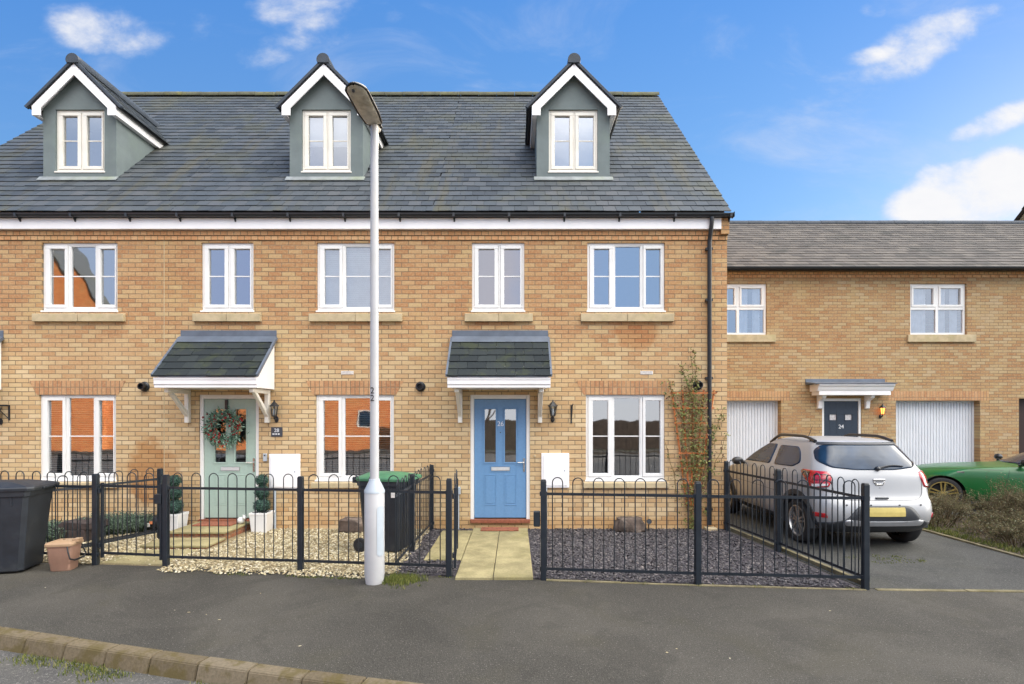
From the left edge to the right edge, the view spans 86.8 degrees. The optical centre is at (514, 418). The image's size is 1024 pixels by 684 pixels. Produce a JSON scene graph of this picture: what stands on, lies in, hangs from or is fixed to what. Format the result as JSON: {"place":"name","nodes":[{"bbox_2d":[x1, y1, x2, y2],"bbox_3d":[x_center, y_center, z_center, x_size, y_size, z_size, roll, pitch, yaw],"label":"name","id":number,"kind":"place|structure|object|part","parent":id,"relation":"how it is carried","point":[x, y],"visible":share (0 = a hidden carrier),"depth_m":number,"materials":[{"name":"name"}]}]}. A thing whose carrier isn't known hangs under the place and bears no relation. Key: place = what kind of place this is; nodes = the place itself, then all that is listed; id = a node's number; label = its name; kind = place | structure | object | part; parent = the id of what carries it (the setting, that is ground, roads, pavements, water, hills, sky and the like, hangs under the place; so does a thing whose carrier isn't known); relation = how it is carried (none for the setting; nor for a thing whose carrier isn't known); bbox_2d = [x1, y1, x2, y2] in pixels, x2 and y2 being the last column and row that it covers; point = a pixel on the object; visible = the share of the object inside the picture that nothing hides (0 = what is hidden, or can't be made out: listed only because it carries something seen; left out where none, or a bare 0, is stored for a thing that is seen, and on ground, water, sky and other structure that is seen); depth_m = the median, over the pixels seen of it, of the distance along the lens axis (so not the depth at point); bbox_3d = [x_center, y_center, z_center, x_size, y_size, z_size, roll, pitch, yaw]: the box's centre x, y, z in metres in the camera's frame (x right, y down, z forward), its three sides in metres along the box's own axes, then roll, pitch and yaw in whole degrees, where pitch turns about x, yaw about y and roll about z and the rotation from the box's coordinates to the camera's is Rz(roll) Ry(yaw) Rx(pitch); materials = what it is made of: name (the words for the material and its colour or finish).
{"place":"outdoors","nodes":[
{"label":"outdoors","id":0,"kind":"place"},
{"bbox_2d":[0,650,205,683],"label":"road","id":1,"kind":"structure","parent":0,"point":[10,673],"depth_m":4.21,"materials":[{"name":"grey asphalt"}]},
{"bbox_2d":[0,652,224,683],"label":"gutter grass","id":2,"kind":"structure","parent":1,"relation":"on","point":[95,670],"depth_m":4.30,"materials":[{"name":"green plant"}]},
{"bbox_2d":[0,626,423,683],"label":"kerb","id":3,"kind":"structure","parent":1,"relation":"on","point":[180,666],"depth_m":4.23,"materials":[{"name":"concrete"}]},
{"bbox_2d":[0,53,278,521],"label":"terraced house","id":4,"kind":"structure","parent":0,"point":[97,169],"depth_m":9.16,"materials":[{"name":"brick"}]},
{"bbox_2d":[0,405,9,419],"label":"hanging basket bracket","id":5,"kind":"object","parent":4,"relation":"attached to","point":[8,417],"visible":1,"depth_m":9.13,"materials":[{"name":"black metal"}]},
{"bbox_2d":[32,243,125,321],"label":"window","id":6,"kind":"structure","parent":4,"relation":"in","point":[79,277],"depth_m":9.20,"materials":[{"name":"white plastic"}]},
{"bbox_2d":[41,395,118,487],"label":"window","id":7,"kind":"structure","parent":4,"relation":"in","point":[78,432],"depth_m":9.29,"materials":[{"name":"white plastic"}]},
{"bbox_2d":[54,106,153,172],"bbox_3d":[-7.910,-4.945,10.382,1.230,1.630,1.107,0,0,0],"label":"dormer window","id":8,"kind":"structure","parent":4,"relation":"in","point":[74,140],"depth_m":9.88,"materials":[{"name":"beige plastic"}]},
{"bbox_2d":[137,382,149,391],"bbox_3d":[-6.250,-0.531,9.085,0.170,0.167,0.109,0,0,0],"label":"boiler flue","id":9,"kind":"object","parent":4,"relation":"attached to","point":[144,386],"visible":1,"depth_m":9.11,"materials":[{"name":"black plastic"}]},
{"bbox_2d":[100,550,197,564],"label":"garden gate path","id":10,"kind":"structure","parent":0,"point":[134,559],"depth_m":7.16,"materials":[{"name":"beige stone"}]},
{"bbox_2d":[42,528,428,578],"bbox_3d":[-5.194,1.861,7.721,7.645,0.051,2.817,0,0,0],"label":"cream gravel","id":11,"kind":"structure","parent":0,"point":[314,534],"depth_m":7.39,"materials":[{"name":"beige gravel"}]},
{"bbox_2d":[46,519,66,541],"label":"lavender","id":12,"kind":"object","parent":11,"relation":"on","point":[49,533],"visible":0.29,"depth_m":8.08,"materials":[{"name":"green plant"}]},
{"bbox_2d":[54,517,107,541],"bbox_3d":[-6.649,1.705,8.300,0.570,0.309,0.400,0,0,0],"label":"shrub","id":13,"kind":"object","parent":11,"relation":"on","point":[83,528],"visible":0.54,"depth_m":8.10,"materials":[{"name":"plant"}]},
{"bbox_2d":[91,512,121,535],"bbox_3d":[-6.579,1.668,8.640,0.652,0.403,0.636,0,0,0],"label":"lavender","id":14,"kind":"object","parent":11,"relation":"on","point":[110,524],"visible":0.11,"depth_m":8.61,"materials":[{"name":"green plant"}]},
{"bbox_2d":[81,529,156,547],"bbox_3d":[-6.013,1.843,8.323,0.059,0.075,1.238,0,0,17],"label":"lawn edging","id":15,"kind":"object","parent":11,"relation":"on","point":[151,530],"visible":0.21,"depth_m":8.32,"materials":[{"name":"black plastic"}]},
{"bbox_2d":[104,510,140,534],"bbox_3d":[-6.365,1.675,8.754,0.650,0.390,0.635,0,0,0],"label":"lavender","id":16,"kind":"object","parent":11,"relation":"on","point":[120,523],"visible":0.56,"depth_m":8.64,"materials":[{"name":"green plant"}]},
{"bbox_2d":[126,510,152,532],"bbox_3d":[-6.164,1.691,8.914,0.609,0.357,0.629,0,0,0],"label":"lavender","id":17,"kind":"object","parent":11,"relation":"on","point":[141,521],"visible":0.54,"depth_m":8.80,"materials":[{"name":"green plant"}]},
{"bbox_2d":[147,515,156,529],"bbox_3d":[-5.879,1.730,8.908,0.375,0.360,0.219,0,0,0],"label":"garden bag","id":18,"kind":"object","parent":11,"relation":"on","point":[150,522],"visible":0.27,"depth_m":8.83,"materials":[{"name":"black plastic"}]},
{"bbox_2d":[170,511,188,530],"bbox_3d":[-5.560,1.708,8.840,0.300,0.320,0.300,0,0,0],"label":"planter","id":19,"kind":"object","parent":11,"relation":"on","point":[178,520],"visible":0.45,"depth_m":8.73,"materials":[{"name":"ceramic"}]},
{"bbox_2d":[170,475,184,513],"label":"topiary","id":20,"kind":"object","parent":19,"relation":"on","point":[177,495],"visible":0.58,"depth_m":8.79,"materials":[{"name":"green plant"}]},
{"bbox_2d":[140,537,225,548],"bbox_3d":[-4.869,1.847,7.971,0.962,0.065,0.527,0,0,0],"label":"stone paving slab","id":21,"kind":"object","parent":11,"relation":"on","point":[195,542],"visible":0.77,"depth_m":7.89,"materials":[{"name":"beige stone"}]},
{"bbox_2d":[170,521,250,538],"bbox_3d":[-4.864,1.808,8.669,0.892,0.145,0.842,0,0,0],"label":"brick step","id":22,"kind":"object","parent":11,"relation":"on","point":[213,531],"visible":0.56,"depth_m":8.43,"materials":[{"name":"beige stone"}]},
{"bbox_2d":[192,521,237,525],"bbox_3d":[-4.870,1.725,8.840,0.620,0.018,0.340,0,0,0],"label":"doormat","id":23,"kind":"object","parent":22,"relation":"on","point":[215,523],"visible":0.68,"depth_m":8.81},
{"bbox_2d":[237,515,246,523],"bbox_3d":[-4.478,1.657,8.889,0.165,0.155,0.102,0,0,0],"label":"ornament","id":24,"kind":"object","parent":22,"relation":"on","point":[240,520],"visible":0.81,"depth_m":8.86,"materials":[{"name":"white ceramic"}]},
{"bbox_2d":[249,510,274,532],"bbox_3d":[-4.184,1.708,8.956,0.300,0.320,0.300,0,0,0],"label":"planter","id":25,"kind":"object","parent":11,"relation":"on","point":[260,521],"visible":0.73,"depth_m":8.83,"materials":[{"name":"ceramic"}]},
{"bbox_2d":[253,474,270,512],"bbox_3d":[-4.189,1.254,8.953,0.293,0.672,0.295,0,0,0],"label":"topiary","id":26,"kind":"object","parent":25,"relation":"in","point":[260,496],"visible":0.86,"depth_m":8.89,"materials":[{"name":"green plant"}]},
{"bbox_2d":[162,472,452,577],"bbox_3d":[-2.592,1.307,6.630,3.743,1.246,0.082,0,0,7],"label":"hoop top railing","id":27,"kind":"object","parent":11,"relation":"on","point":[300,489],"visible":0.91,"depth_m":6.62,"materials":[{"name":"black metal"}]},
{"bbox_2d":[452,469,457,567],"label":"garden gate","id":28,"kind":"structure","parent":27,"relation":"attached to","point":[455,498],"depth_m":6.54,"materials":[{"name":"black metal"}]},
{"bbox_2d":[339,516,362,532],"bbox_3d":[-2.677,1.750,8.896,0.440,0.259,0.281,0,0,0],"label":"rock","id":29,"kind":"object","parent":11,"relation":"on","point":[353,524],"visible":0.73,"depth_m":8.78,"materials":[{"name":"brown stone"}]},
{"bbox_2d":[352,471,421,551],"bbox_3d":[-1.821,1.316,7.738,0.869,1.101,0.636,0,0,12],"label":"wheelie bin","id":30,"kind":"object","parent":11,"relation":"on","point":[384,476],"visible":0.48,"depth_m":7.47,"materials":[{"name":"grey plastic"}]},
{"bbox_2d":[395,464,433,562],"bbox_3d":[-1.423,1.342,7.793,0.089,1.176,2.560,0,0,2],"label":"hoop top railing","id":31,"kind":"object","parent":11,"relation":"on","point":[413,483],"visible":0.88,"depth_m":7.51,"materials":[{"name":"black metal"}]},
{"bbox_2d":[424,528,532,579],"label":"path","id":32,"kind":"structure","parent":0,"point":[478,548],"depth_m":7.33,"materials":[{"name":"beige stone"}]},
{"bbox_2d":[481,527,518,530],"bbox_3d":[-0.250,1.833,8.940,0.620,0.018,0.250,0,0,0],"label":"doormat","id":33,"kind":"object","parent":32,"relation":"on","point":[499,528],"visible":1,"depth_m":8.91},
{"bbox_2d":[0,529,1023,683],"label":"pavement","id":34,"kind":"structure","parent":0,"point":[439,630],"depth_m":4.88,"materials":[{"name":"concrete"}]},
{"bbox_2d":[0,479,59,572],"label":"wheelie bin","id":35,"kind":"object","parent":34,"relation":"on","point":[25,504],"visible":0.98,"depth_m":6.55,"materials":[{"name":"grey plastic"}]},
{"bbox_2d":[0,470,99,564],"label":"hoop top railing","id":36,"kind":"object","parent":34,"relation":"on","point":[95,553],"visible":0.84,"depth_m":6.94,"materials":[{"name":"black metal"}]},
{"bbox_2d":[98,472,161,559],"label":"garden gate","id":37,"kind":"structure","parent":36,"relation":"attached to","point":[157,499],"depth_m":6.90,"materials":[{"name":"black metal"}]},
{"bbox_2d":[44,537,85,571],"bbox_3d":[-5.596,1.689,6.734,0.342,0.382,0.336,0,0,-10],"label":"food caddy","id":38,"kind":"object","parent":34,"relation":"on","point":[63,554],"visible":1,"depth_m":6.63,"materials":[{"name":"brown plastic"}]},
{"bbox_2d":[51,468,163,547],"bbox_3d":[-5.766,1.342,7.732,0.093,1.176,1.500,0,0,22],"label":"hoop top railing","id":39,"kind":"object","parent":34,"relation":"on","point":[160,473],"visible":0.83,"depth_m":7.76,"materials":[{"name":"black metal"}]},
{"bbox_2d":[150,53,460,528],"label":"terraced house","id":40,"kind":"structure","parent":34,"relation":"on","point":[263,214],"depth_m":9.14,"materials":[{"name":"brick"}]},
{"bbox_2d":[192,243,261,321],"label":"window","id":41,"kind":"structure","parent":40,"relation":"in","point":[227,268],"depth_m":9.18,"materials":[{"name":"white plastic"}]},
{"bbox_2d":[205,399,255,517],"bbox_3d":[-4.830,0.685,9.487,0.878,2.030,0.726,0,0,0],"label":"door","id":42,"kind":"structure","parent":40,"relation":"in","point":[240,460],"depth_m":9.18,"materials":[{"name":"green paint"}]},
{"bbox_2d":[201,400,249,449],"bbox_3d":[-4.850,0.114,9.055,0.823,0.848,0.238,0,0,0],"label":"wreath","id":43,"kind":"object","parent":42,"relation":"hanging from","point":[220,415],"visible":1,"depth_m":9.04,"materials":[{"name":"green plant"}]},
{"bbox_2d":[270,400,278,421],"bbox_3d":[-4.021,-0.116,9.052,0.170,0.378,0.172,0,0,0],"label":"wall lantern","id":44,"kind":"object","parent":40,"relation":"attached to","point":[274,416],"depth_m":9.03,"materials":[{"name":"black plastic"}]},
{"bbox_2d":[271,427,282,436],"bbox_3d":[-4.017,0.235,9.131,0.191,0.161,0.016,0,0,0],"label":"house number plaque","id":45,"kind":"object","parent":40,"relation":"attached to","point":[276,431],"visible":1,"depth_m":9.13,"materials":[{"name":"stone"}]},
{"bbox_2d":[269,454,300,528],"bbox_3d":[-3.878,1.233,9.114,0.519,1.255,0.056,0,0,0],"label":"meter box","id":46,"kind":"object","parent":40,"relation":"attached to","point":[281,466],"visible":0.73,"depth_m":9.09,"materials":[{"name":"white plastic"}]},
{"bbox_2d":[271,456,297,486],"bbox_3d":[-3.878,0.902,9.098,0.449,0.523,0.012,0,0,0],"label":"box door","id":47,"kind":"structure","parent":46,"relation":"in","point":[280,465],"depth_m":9.09,"materials":[{"name":"white plastic"}]},
{"bbox_2d":[301,111,351,172],"bbox_3d":[-3.430,-4.945,10.382,1.230,1.630,1.107,0,0,0],"label":"dormer window","id":48,"kind":"structure","parent":40,"relation":"in","point":[329,131],"depth_m":9.88,"materials":[{"name":"beige plastic"}]},
{"bbox_2d":[311,395,393,487],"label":"window","id":49,"kind":"structure","parent":40,"relation":"in","point":[342,421],"depth_m":9.30,"materials":[{"name":"white plastic"}]},
{"bbox_2d":[309,243,402,321],"bbox_3d":[-2.680,-2.294,9.185,1.564,1.340,0.215,0,0,0],"label":"window","id":50,"kind":"structure","parent":40,"relation":"in","point":[343,268],"depth_m":9.29,"materials":[{"name":"white plastic"}]},
{"bbox_2d":[415,382,425,391],"bbox_3d":[-1.593,-0.531,9.085,0.170,0.167,0.109,0,0,0],"label":"boiler flue","id":51,"kind":"object","parent":40,"relation":"attached to","point":[420,386],"visible":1,"depth_m":9.11,"materials":[{"name":"black plastic"}]},
{"bbox_2d":[345,81,384,584],"bbox_3d":[-1.622,-0.797,5.906,0.249,5.394,0.834,0,0,4],"label":"street lamp","id":52,"kind":"object","parent":34,"relation":"on","point":[362,101],"visible":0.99,"depth_m":6.14,"materials":[{"name":"white metal"}]},
{"bbox_2d":[377,506,383,556],"bbox_3d":[-1.517,1.278,6.115,0.010,0.565,0.094,0,0,38],"label":"access door","id":53,"kind":"structure","parent":52,"relation":"in","point":[380,510],"depth_m":6.11,"materials":[{"name":"white metal"}]},
{"bbox_2d":[170,570,856,589],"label":"verge grass","id":54,"kind":"structure","parent":34,"relation":"on","point":[394,579],"depth_m":6.25,"materials":[{"name":"green plant"}]},
{"bbox_2d":[432,53,734,530],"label":"terraced house","id":55,"kind":"structure","parent":34,"relation":"on","point":[582,215],"depth_m":9.14,"materials":[{"name":"brick"}]},
{"bbox_2d":[458,487,460,528],"bbox_3d":[-0.963,1.520,9.094,0.100,0.720,0.088,0,0,0],"label":"gas pipe cover","id":56,"kind":"object","parent":55,"relation":"attached to","point":[459,490],"visible":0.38,"depth_m":9.08,"materials":[{"name":"white plastic"}]},
{"bbox_2d":[465,243,532,321],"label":"window","id":57,"kind":"structure","parent":55,"relation":"in","point":[497,268],"depth_m":9.18,"materials":[{"name":"white plastic"}]},
{"bbox_2d":[474,399,525,517],"bbox_3d":[-0.250,0.685,9.487,0.878,2.030,0.726,0,0,0],"label":"door","id":58,"kind":"structure","parent":55,"relation":"in","point":[499,424],"depth_m":9.18,"materials":[{"name":"blue paint"}]},
{"bbox_2d":[548,400,557,421],"bbox_3d":[0.635,-0.116,9.052,0.170,0.378,0.172,0,0,0],"label":"wall lantern","id":59,"kind":"object","parent":55,"relation":"attached to","point":[552,411],"depth_m":9.03,"materials":[{"name":"black plastic"}]},
{"bbox_2d":[541,453,568,490],"bbox_3d":[0.679,1.226,9.114,0.469,1.267,0.056,0,0,0],"label":"meter box","id":60,"kind":"object","parent":55,"relation":"attached to","point":[553,465],"visible":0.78,"depth_m":9.09,"materials":[{"name":"white plastic"}]},
{"bbox_2d":[543,455,566,485],"bbox_3d":[0.679,0.883,9.098,0.399,0.511,0.012,0,0,0],"label":"box door","id":61,"kind":"structure","parent":60,"relation":"in","point":[554,466],"depth_m":9.09,"materials":[{"name":"white plastic"}]},
{"bbox_2d":[548,111,598,172],"bbox_3d":[1.060,-4.945,10.382,1.230,1.630,1.107,0,0,0],"label":"dormer window","id":62,"kind":"structure","parent":55,"relation":"in","point":[572,134],"depth_m":9.88,"materials":[{"name":"beige plastic"}]},
{"bbox_2d":[582,395,668,487],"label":"window","id":63,"kind":"structure","parent":55,"relation":"in","point":[625,433],"depth_m":10.79,"materials":[{"name":"white plastic"}]},
{"bbox_2d":[581,243,673,321],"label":"window","id":64,"kind":"structure","parent":55,"relation":"in","point":[622,277],"depth_m":9.20,"materials":[{"name":"white plastic"}]},
{"bbox_2d":[670,390,716,505],"bbox_3d":[2.989,0.500,9.078,0.776,1.945,0.046,0,0,0],"label":"trellis","id":65,"kind":"object","parent":55,"relation":"attached to","point":[685,438],"visible":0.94,"depth_m":9.07,"materials":[{"name":"orange wood"}]},
{"bbox_2d":[693,380,702,389],"bbox_3d":[3.088,-0.556,9.085,0.170,0.167,0.109,0,0,0],"label":"boiler flue","id":66,"kind":"object","parent":55,"relation":"attached to","point":[700,383],"visible":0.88,"depth_m":9.11,"materials":[{"name":"black plastic"}]},
{"bbox_2d":[540,477,869,589],"bbox_3d":[2.089,1.307,6.110,3.624,1.246,0.090,0,0,6],"label":"hoop top railing","id":67,"kind":"object","parent":34,"relation":"on","point":[698,573],"visible":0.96,"depth_m":6.07,"materials":[{"name":"black metal"}]},
{"bbox_2d":[534,511,539,526],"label":"gate keep","id":68,"kind":"structure","parent":67,"relation":"attached to","point":[536,518],"depth_m":6.26,"materials":[{"name":"metal"}]},
{"bbox_2d":[0,0,1023,220],"label":"sky","id":69,"kind":"structure","parent":0,"point":[808,110],"materials":[{"name":"blue"}]},
{"bbox_2d":[395,528,858,587],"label":"slate chippings","id":70,"kind":"object","parent":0,"point":[639,561],"visible":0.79,"depth_m":7.21,"materials":[{"name":"grey gravel"}]},
{"bbox_2d":[613,516,646,532],"bbox_3d":[1.892,1.752,8.922,0.529,0.256,0.263,0,0,0],"label":"rock","id":71,"kind":"object","parent":70,"relation":"on","point":[629,524],"visible":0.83,"depth_m":8.81,"materials":[{"name":"brown stone"}]},
{"bbox_2d":[660,347,730,529],"bbox_3d":[3.014,0.413,9.025,1.193,3.190,0.204,0,0,0],"label":"climbing plant","id":72,"kind":"object","parent":70,"relation":"on","point":[702,460],"visible":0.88,"depth_m":9.04,"materials":[{"name":"green plant"}]},
{"bbox_2d":[727,220,1023,464],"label":"coach house","id":73,"kind":"structure","parent":0,"point":[915,328],"depth_m":13.60,"materials":[{"name":"brick"}]},
{"bbox_2d":[727,284,775,341],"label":"window","id":74,"kind":"structure","parent":73,"relation":"in","point":[737,307],"depth_m":13.65,"materials":[{"name":"white plastic"}]},
{"bbox_2d":[727,401,777,464],"bbox_3d":[5.620,0.719,13.815,2.140,2.321,0.070,0,0,0],"label":"garage door","id":75,"kind":"structure","parent":73,"relation":"in","point":[751,425],"depth_m":13.80,"materials":[{"name":"white metal"}]},
{"bbox_2d":[824,401,857,436],"bbox_3d":[8.215,0.649,13.973,0.860,2.161,0.674,0,0,0],"label":"door","id":76,"kind":"structure","parent":73,"relation":"in","point":[840,417],"depth_m":13.65,"materials":[{"name":"wood"}]},
{"bbox_2d":[879,404,885,418],"bbox_3d":[9.171,-0.171,13.512,0.170,0.378,0.172,0,0,0],"label":"wall lantern","id":77,"kind":"object","parent":73,"relation":"attached to","point":[882,407],"depth_m":13.48,"materials":[{"name":"black plastic"}]},
{"bbox_2d":[896,401,973,464],"bbox_3d":[10.632,0.719,13.815,2.114,2.321,0.070,0,0,0],"label":"garage door","id":78,"kind":"structure","parent":73,"relation":"in","point":[927,432],"depth_m":13.80,"materials":[{"name":"white metal"}]},
{"bbox_2d":[907,284,975,341],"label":"window","id":79,"kind":"structure","parent":73,"relation":"in","point":[918,307],"depth_m":13.65,"materials":[{"name":"white plastic"}]},
{"bbox_2d":[1019,399,1023,453],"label":"side door","id":80,"kind":"structure","parent":73,"relation":"in","point":[1021,401],"depth_m":13.82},
{"bbox_2d":[730,501,1023,589],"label":"driveway","id":81,"kind":"structure","parent":0,"point":[948,563],"depth_m":7.17,"materials":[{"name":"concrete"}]},
{"bbox_2d":[546,527,1023,592],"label":"edging","id":82,"kind":"object","parent":81,"relation":"on","point":[800,556],"visible":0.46,"depth_m":6.18,"materials":[{"name":"concrete"}]},
{"bbox_2d":[723,460,860,575],"bbox_3d":[3.707,1.307,7.529,0.094,1.246,3.113,0,0,-7],"label":"hoop top railing","id":83,"kind":"object","parent":82,"relation":"on","point":[778,475],"visible":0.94,"depth_m":7.57,"materials":[{"name":"black metal"}]},
{"bbox_2d":[730,428,932,541],"bbox_3d":[5.095,1.004,9.491,2.157,1.739,4.084,0,0,-1],"label":"parked car","id":84,"kind":"object","parent":81,"relation":"on","point":[890,472],"visible":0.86,"depth_m":7.83,"materials":[{"name":"silver metal"}]},
{"bbox_3d":[4.425,0.597,9.628,0.310,0.335,1.040,0,0,-1],"label":"front door window","id":85,"kind":"part","parent":84,"relation":"part of","materials":[{"name":"grey glass"}]},
{"bbox_3d":[4.369,0.599,8.624,0.155,0.314,0.751,0,0,-1],"label":"rear door window","id":86,"kind":"part","parent":84,"relation":"part of","materials":[{"name":"grey glass"}]},
{"bbox_3d":[5.123,0.566,7.888,1.412,0.341,0.404,0,0,-1],"label":"rear window","id":87,"kind":"part","parent":84,"relation":"part of","materials":[{"name":"blue glass"}]},
{"bbox_2d":[916,452,1023,503],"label":"parked car","id":88,"kind":"object","parent":81,"relation":"on","point":[961,476],"visible":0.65,"depth_m":10.91,"materials":[{"name":"green paint"}]},
{"bbox_2d":[923,515,1023,555],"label":"planting bed","id":89,"kind":"object","parent":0,"point":[957,523],"visible":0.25,"depth_m":8.80,"materials":[{"name":"plant"}]},
{"bbox_2d":[845,515,1023,563],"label":"bed grass","id":90,"kind":"structure","parent":89,"relation":"on","point":[964,536],"depth_m":8.19,"materials":[{"name":"green plant"}]},
{"bbox_2d":[927,483,974,527],"bbox_3d":[7.292,1.477,9.405,1.157,0.772,1.349,0,0,0],"label":"dry shrub","id":91,"kind":"object","parent":89,"relation":"on","point":[943,509],"visible":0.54,"depth_m":9.19,"materials":[{"name":"brown plant"}]},
{"bbox_2d":[929,486,973,521],"bbox_3d":[7.885,1.541,9.969,0.827,0.642,1.003,0,0,19],"label":"dry shrub","id":92,"kind":"object","parent":89,"relation":"on","point":[956,497],"visible":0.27,"depth_m":9.82,"materials":[{"name":"brown plant"}]},
{"bbox_2d":[958,504,1023,536],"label":"dry shrub","id":93,"kind":"object","parent":89,"relation":"on","point":[988,516],"visible":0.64,"depth_m":8.60,"materials":[{"name":"brown plant"}]},
{"bbox_2d":[966,474,1023,522],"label":"dry shrub","id":94,"kind":"object","parent":89,"relation":"on","point":[1012,500],"visible":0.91,"depth_m":9.15,"materials":[{"name":"brown plant"}]},
{"bbox_2d":[966,492,1023,519],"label":"dry shrub","id":95,"kind":"object","parent":89,"relation":"on","point":[982,503],"visible":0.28,"depth_m":9.76,"materials":[{"name":"brown plant"}]},
{"bbox_2d":[969,510,1023,546],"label":"dry shrub","id":96,"kind":"object","parent":89,"relation":"on","point":[1001,530],"visible":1,"depth_m":7.99,"materials":[{"name":"brown plant"}]},
{"bbox_2d":[1014,206,1023,220],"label":"corner house","id":97,"kind":"structure","parent":0,"point":[1020,216],"depth_m":19.36,"materials":[{"name":"brick"}]}
]}

